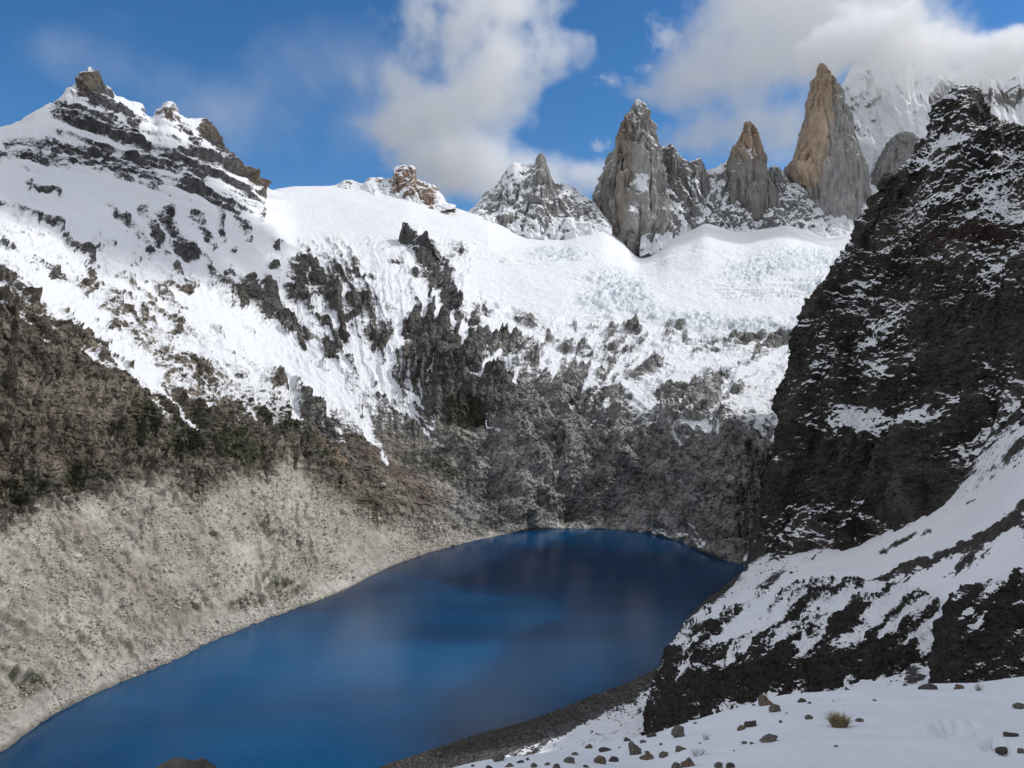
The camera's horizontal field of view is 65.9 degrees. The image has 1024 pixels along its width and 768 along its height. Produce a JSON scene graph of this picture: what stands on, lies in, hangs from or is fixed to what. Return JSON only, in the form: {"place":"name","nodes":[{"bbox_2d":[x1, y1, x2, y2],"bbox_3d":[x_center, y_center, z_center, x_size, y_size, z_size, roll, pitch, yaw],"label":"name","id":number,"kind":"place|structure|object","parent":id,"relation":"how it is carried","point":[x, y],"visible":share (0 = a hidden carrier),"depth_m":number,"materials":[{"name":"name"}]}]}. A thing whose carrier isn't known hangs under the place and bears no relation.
{"place":"outdoors","nodes":[
{"label":"outdoors","id":0,"kind":"place"},
{"bbox_2d":[156,758,216,767],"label":"boulder","id":1,"kind":"object","parent":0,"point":[186,763],"visible":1,"depth_m":8.95,"materials":[{"name":"grey stone"}]},
{"bbox_2d":[0,529,745,767],"bbox_3d":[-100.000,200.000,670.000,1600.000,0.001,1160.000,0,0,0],"label":"lake water","id":2,"kind":"structure","parent":0,"point":[422,653],"depth_m":567.33,"materials":[{"name":"blue liquid"}]},
{"bbox_2d":[0,67,851,751],"bbox_3d":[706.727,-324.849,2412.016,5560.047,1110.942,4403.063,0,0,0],"label":"mountain terrain","id":3,"kind":"structure","parent":0,"point":[192,307],"depth_m":1181.66,"materials":[{"name":"white snow"}]},
{"bbox_2d":[0,470,523,745],"bbox_3d":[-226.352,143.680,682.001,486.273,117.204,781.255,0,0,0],"label":"scree rubble","id":4,"kind":"object","parent":3,"relation":"on","point":[424,547],"visible":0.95,"depth_m":680.71,"materials":[{"name":"gravel"}]},
{"bbox_2d":[73,552,82,558],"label":"boulder","id":5,"kind":"object","parent":4,"relation":"on","point":[77,555],"visible":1,"depth_m":604.91,"materials":[{"name":"grey stone"}]},
{"bbox_2d":[212,570,220,576],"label":"boulder","id":6,"kind":"object","parent":4,"relation":"on","point":[215,573],"visible":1,"depth_m":680.76,"materials":[{"name":"grey stone"}]},
{"bbox_2d":[251,488,257,493],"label":"boulder","id":7,"kind":"object","parent":4,"relation":"on","point":[254,490],"visible":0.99,"depth_m":838.53,"materials":[{"name":"grey stone"}]},
{"bbox_2d":[340,508,349,514],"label":"boulder","id":8,"kind":"object","parent":4,"relation":"on","point":[344,511],"visible":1,"depth_m":911.91,"materials":[{"name":"grey stone"}]},
{"bbox_2d":[332,165,455,211],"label":"knob peak","id":9,"kind":"structure","parent":3,"relation":"on","point":[404,182],"depth_m":3036.68,"materials":[{"name":"white snow"}]},
{"bbox_2d":[398,222,441,261],"bbox_3d":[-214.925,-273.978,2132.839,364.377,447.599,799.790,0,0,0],"label":"rock rib","id":10,"kind":"object","parent":3,"relation":"on","point":[410,238],"visible":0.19,"depth_m":2324.55,"materials":[{"name":"grey stone"}]},
{"bbox_2d":[596,170,617,237],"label":"rock spire","id":11,"kind":"object","parent":3,"relation":"on","point":[608,185],"visible":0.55,"depth_m":3343.91,"materials":[{"name":"grey stone"}]},
{"bbox_2d":[592,99,671,256],"bbox_3d":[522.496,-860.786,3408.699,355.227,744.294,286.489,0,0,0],"label":"rock spire","id":12,"kind":"object","parent":3,"relation":"on","point":[640,203],"visible":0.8,"depth_m":3327.84,"materials":[{"name":"grey stone"}]},
{"bbox_2d":[640,144,733,255],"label":"spire shoulder","id":13,"kind":"object","parent":3,"relation":"on","point":[689,187],"visible":0.62,"depth_m":3402.76},
{"bbox_2d":[721,121,778,219],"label":"rock spire","id":14,"kind":"object","parent":3,"relation":"on","point":[752,186],"visible":0.83,"depth_m":3432.09,"materials":[{"name":"grey stone"}]},
{"bbox_2d":[704,161,849,236],"bbox_3d":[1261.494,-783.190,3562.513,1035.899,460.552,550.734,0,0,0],"label":"rocky saddle","id":15,"kind":"object","parent":3,"relation":"on","point":[797,208],"visible":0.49,"depth_m":3432.84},
{"bbox_2d":[783,63,871,221],"bbox_3d":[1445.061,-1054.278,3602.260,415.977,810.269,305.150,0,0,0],"label":"rock spire","id":16,"kind":"object","parent":15,"relation":"on","point":[827,167],"visible":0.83,"depth_m":3501.68,"materials":[{"name":"grey stone"}]},
{"bbox_2d":[871,131,920,190],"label":"rock buttress","id":17,"kind":"object","parent":3,"relation":"on","point":[896,152],"visible":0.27,"depth_m":3579.85,"materials":[{"name":"grey stone"}]},
{"bbox_2d":[0,0,1023,211],"label":"sky","id":18,"kind":"structure","parent":0,"point":[302,92],"materials":[{"name":"blue"}]},
{"bbox_2d":[468,153,611,239],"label":"peak","id":19,"kind":"structure","parent":0,"point":[532,201],"depth_m":3247.98,"materials":[{"name":"white snow"}]},
{"bbox_2d":[688,749,710,755],"bbox_3d":[6.504,12.796,27.352,0.835,0.193,0.966,0,0,0],"label":"dry plant","id":20,"kind":"object","parent":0,"point":[699,752],"visible":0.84,"depth_m":27.46,"materials":[{"name":"brown plant"}]},
{"bbox_2d":[399,401,1023,767],"bbox_3d":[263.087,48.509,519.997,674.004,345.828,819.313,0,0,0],"label":"snow slope terrain","id":21,"kind":"structure","parent":0,"point":[971,531],"depth_m":508.52,"materials":[{"name":"white snow"}]},
{"bbox_2d":[380,535,797,767],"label":"shore rubble","id":22,"kind":"object","parent":21,"relation":"on","point":[487,736],"visible":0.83,"depth_m":431.54,"materials":[{"name":"gravel"}]},
{"bbox_2d":[639,575,942,735],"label":"rock outcrop","id":23,"kind":"object","parent":21,"relation":"on","point":[817,634],"visible":0.77,"depth_m":328.31,"materials":[{"name":"black stone"}]},
{"bbox_2d":[927,567,1023,683],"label":"rock outcrop","id":24,"kind":"object","parent":21,"relation":"on","point":[977,630],"visible":0.77,"depth_m":236.77,"materials":[{"name":"black stone"}]},
{"bbox_2d":[454,677,1023,767],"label":"snow ground","id":25,"kind":"structure","parent":0,"point":[945,725],"depth_m":30.55,"materials":[{"name":"white snow"}]},
{"bbox_2d":[492,753,504,761],"bbox_3d":[-0.458,13.078,27.544,0.415,0.371,0.436,1,7,11],"label":"rock","id":26,"kind":"object","parent":25,"relation":"on","point":[499,757],"visible":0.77,"depth_m":27.42,"materials":[{"name":"grey stone"}]},
{"bbox_2d":[563,756,574,763],"bbox_3d":[1.907,12.556,26.297,0.402,0.226,0.317,0,0,-21],"label":"rock","id":27,"kind":"object","parent":25,"relation":"on","point":[569,759],"visible":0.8,"depth_m":26.23,"materials":[{"name":"grey stone"}]},
{"bbox_2d":[594,755,606,763],"bbox_3d":[3.044,13.102,27.435,0.444,0.385,0.390,0,0,14],"label":"rock","id":28,"kind":"object","parent":25,"relation":"on","point":[599,759],"visible":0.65,"depth_m":27.34,"materials":[{"name":"brown stone"}]},
{"bbox_2d":[598,747,611,751],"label":"rock","id":29,"kind":"object","parent":25,"relation":"on","point":[602,749],"visible":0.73,"depth_m":33.60,"materials":[{"name":"grey stone"}]},
{"bbox_2d":[608,756,618,761],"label":"rock","id":30,"kind":"object","parent":25,"relation":"on","point":[613,759],"visible":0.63,"depth_m":28.76,"materials":[{"name":"grey stone"}]},
{"bbox_2d":[628,740,641,754],"bbox_3d":[4.841,14.492,31.189,0.465,0.761,0.631,0,0,34],"label":"rock","id":31,"kind":"object","parent":25,"relation":"on","point":[634,749],"visible":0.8,"depth_m":31.07,"materials":[{"name":"grey stone"}]},
{"bbox_2d":[639,753,653,759],"bbox_3d":[4.983,13.835,29.203,0.610,0.263,0.645,-2,-2,-3],"label":"rock","id":32,"kind":"object","parent":25,"relation":"on","point":[647,756],"visible":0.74,"depth_m":29.15,"materials":[{"name":"brown stone"}]},
{"bbox_2d":[646,733,656,737],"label":"stone","id":33,"kind":"object","parent":25,"relation":"on","point":[651,735],"visible":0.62,"depth_m":40.40,"materials":[{"name":"grey stone"}]},
{"bbox_2d":[659,751,667,757],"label":"rock","id":34,"kind":"object","parent":25,"relation":"on","point":[663,754],"visible":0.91,"depth_m":29.05,"materials":[{"name":"grey stone"}]},
{"bbox_2d":[671,762,680,767],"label":"rock","id":35,"kind":"object","parent":25,"relation":"on","point":[675,764],"visible":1,"depth_m":24.69,"materials":[{"name":"grey stone"}]},
{"bbox_2d":[671,725,684,737],"bbox_3d":[7.271,15.304,34.618,0.596,0.658,0.405,0,0,-8],"label":"rock","id":36,"kind":"object","parent":25,"relation":"on","point":[677,731],"visible":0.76,"depth_m":34.50,"materials":[{"name":"grey stone"}]},
{"bbox_2d":[675,745,686,751],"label":"rock","id":37,"kind":"object","parent":25,"relation":"on","point":[678,748],"visible":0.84,"depth_m":29.20,"materials":[{"name":"grey stone"}]},
{"bbox_2d":[681,757,694,767],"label":"rock","id":38,"kind":"object","parent":25,"relation":"on","point":[688,762],"visible":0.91,"depth_m":24.67,"materials":[{"name":"brown stone"}]},
{"bbox_2d":[714,762,722,767],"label":"rock","id":39,"kind":"object","parent":25,"relation":"on","point":[718,764],"visible":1,"depth_m":22.55,"materials":[{"name":"grey stone"}]},
{"bbox_2d":[726,762,734,767],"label":"rock","id":40,"kind":"object","parent":25,"relation":"on","point":[730,765],"visible":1,"depth_m":22.30,"materials":[{"name":"grey stone"}]},
{"bbox_2d":[737,725,745,730],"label":"rock","id":41,"kind":"object","parent":25,"relation":"on","point":[740,727],"visible":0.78,"depth_m":32.47,"materials":[{"name":"brown stone"}]},
{"bbox_2d":[744,720,756,726],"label":"rock","id":42,"kind":"object","parent":25,"relation":"on","point":[750,724],"visible":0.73,"depth_m":32.99,"materials":[{"name":"grey stone"}]},
{"bbox_2d":[758,695,772,705],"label":"rock","id":43,"kind":"object","parent":25,"relation":"on","point":[763,700],"visible":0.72,"depth_m":41.65,"materials":[{"name":"brown stone"}]},
{"bbox_2d":[759,733,777,742],"bbox_3d":[8.949,12.418,27.557,0.665,0.330,0.638,-4,0,-2],"label":"rock","id":44,"kind":"object","parent":25,"relation":"on","point":[768,738],"visible":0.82,"depth_m":27.43,"materials":[{"name":"grey stone"}]},
{"bbox_2d":[769,704,780,711],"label":"rock","id":45,"kind":"object","parent":25,"relation":"on","point":[774,707],"visible":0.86,"depth_m":38.11,"materials":[{"name":"grey stone"}]},
{"bbox_2d":[797,698,805,702],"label":"stone","id":46,"kind":"object","parent":25,"relation":"on","point":[800,700],"visible":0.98,"depth_m":41.54,"materials":[{"name":"grey stone"}]},
{"bbox_2d":[804,714,812,719],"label":"stone","id":47,"kind":"object","parent":25,"relation":"on","point":[807,717],"visible":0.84,"depth_m":33.03,"materials":[{"name":"grey stone"}]},
{"bbox_2d":[822,710,852,727],"bbox_3d":[12.921,13.304,31.233,1.291,0.534,1.232,0,0,33],"label":"dry plant","id":48,"kind":"object","parent":25,"relation":"on","point":[835,720],"visible":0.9,"depth_m":31.19,"materials":[{"name":"brown plant"}]},
{"bbox_2d":[855,718,863,721],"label":"stone","id":49,"kind":"object","parent":25,"relation":"on","point":[859,720],"visible":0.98,"depth_m":32.37,"materials":[{"name":"grey stone"}]},
{"bbox_2d":[918,684,937,689],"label":"rock","id":50,"kind":"object","parent":25,"relation":"on","point":[928,687],"visible":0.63,"depth_m":48.69,"materials":[{"name":"grey stone"}]},
{"bbox_2d":[954,684,963,689],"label":"rock","id":51,"kind":"object","parent":25,"relation":"on","point":[958,686],"visible":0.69,"depth_m":48.43,"materials":[{"name":"brown stone"}]},
{"bbox_2d":[995,746,1007,754],"bbox_3d":[16.058,12.002,25.882,0.540,0.222,0.354,0,0,-26],"label":"rock","id":52,"kind":"object","parent":25,"relation":"on","point":[1003,750],"visible":0.99,"depth_m":25.76,"materials":[{"name":"grey stone"}]},
{"bbox_2d":[1003,731,1018,736],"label":"rock","id":53,"kind":"object","parent":25,"relation":"on","point":[1008,734],"visible":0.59,"depth_m":26.92,"materials":[{"name":"grey stone"}]},
{"bbox_2d":[1012,702,1023,708],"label":"rock","id":54,"kind":"object","parent":25,"relation":"on","point":[1016,705],"visible":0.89,"depth_m":37.96,"materials":[{"name":"grey stone"}]},
{"bbox_2d":[1017,748,1023,753],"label":"rock","id":55,"kind":"object","parent":25,"relation":"on","point":[1020,750],"visible":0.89,"depth_m":23.52,"materials":[{"name":"grey stone"}]},
{"bbox_2d":[757,84,1023,559],"bbox_3d":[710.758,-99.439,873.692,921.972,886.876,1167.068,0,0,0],"label":"rock peak","id":56,"kind":"object","parent":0,"point":[899,388],"visible":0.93,"depth_m":778.40,"materials":[{"name":"black stone"}]},
{"bbox_2d":[828,34,1023,232],"bbox_3d":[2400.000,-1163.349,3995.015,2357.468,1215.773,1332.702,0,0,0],"label":"snowy ridge","id":57,"kind":"structure","parent":0,"point":[892,85],"depth_m":3871.58,"materials":[{"name":"white snow"}]}
]}

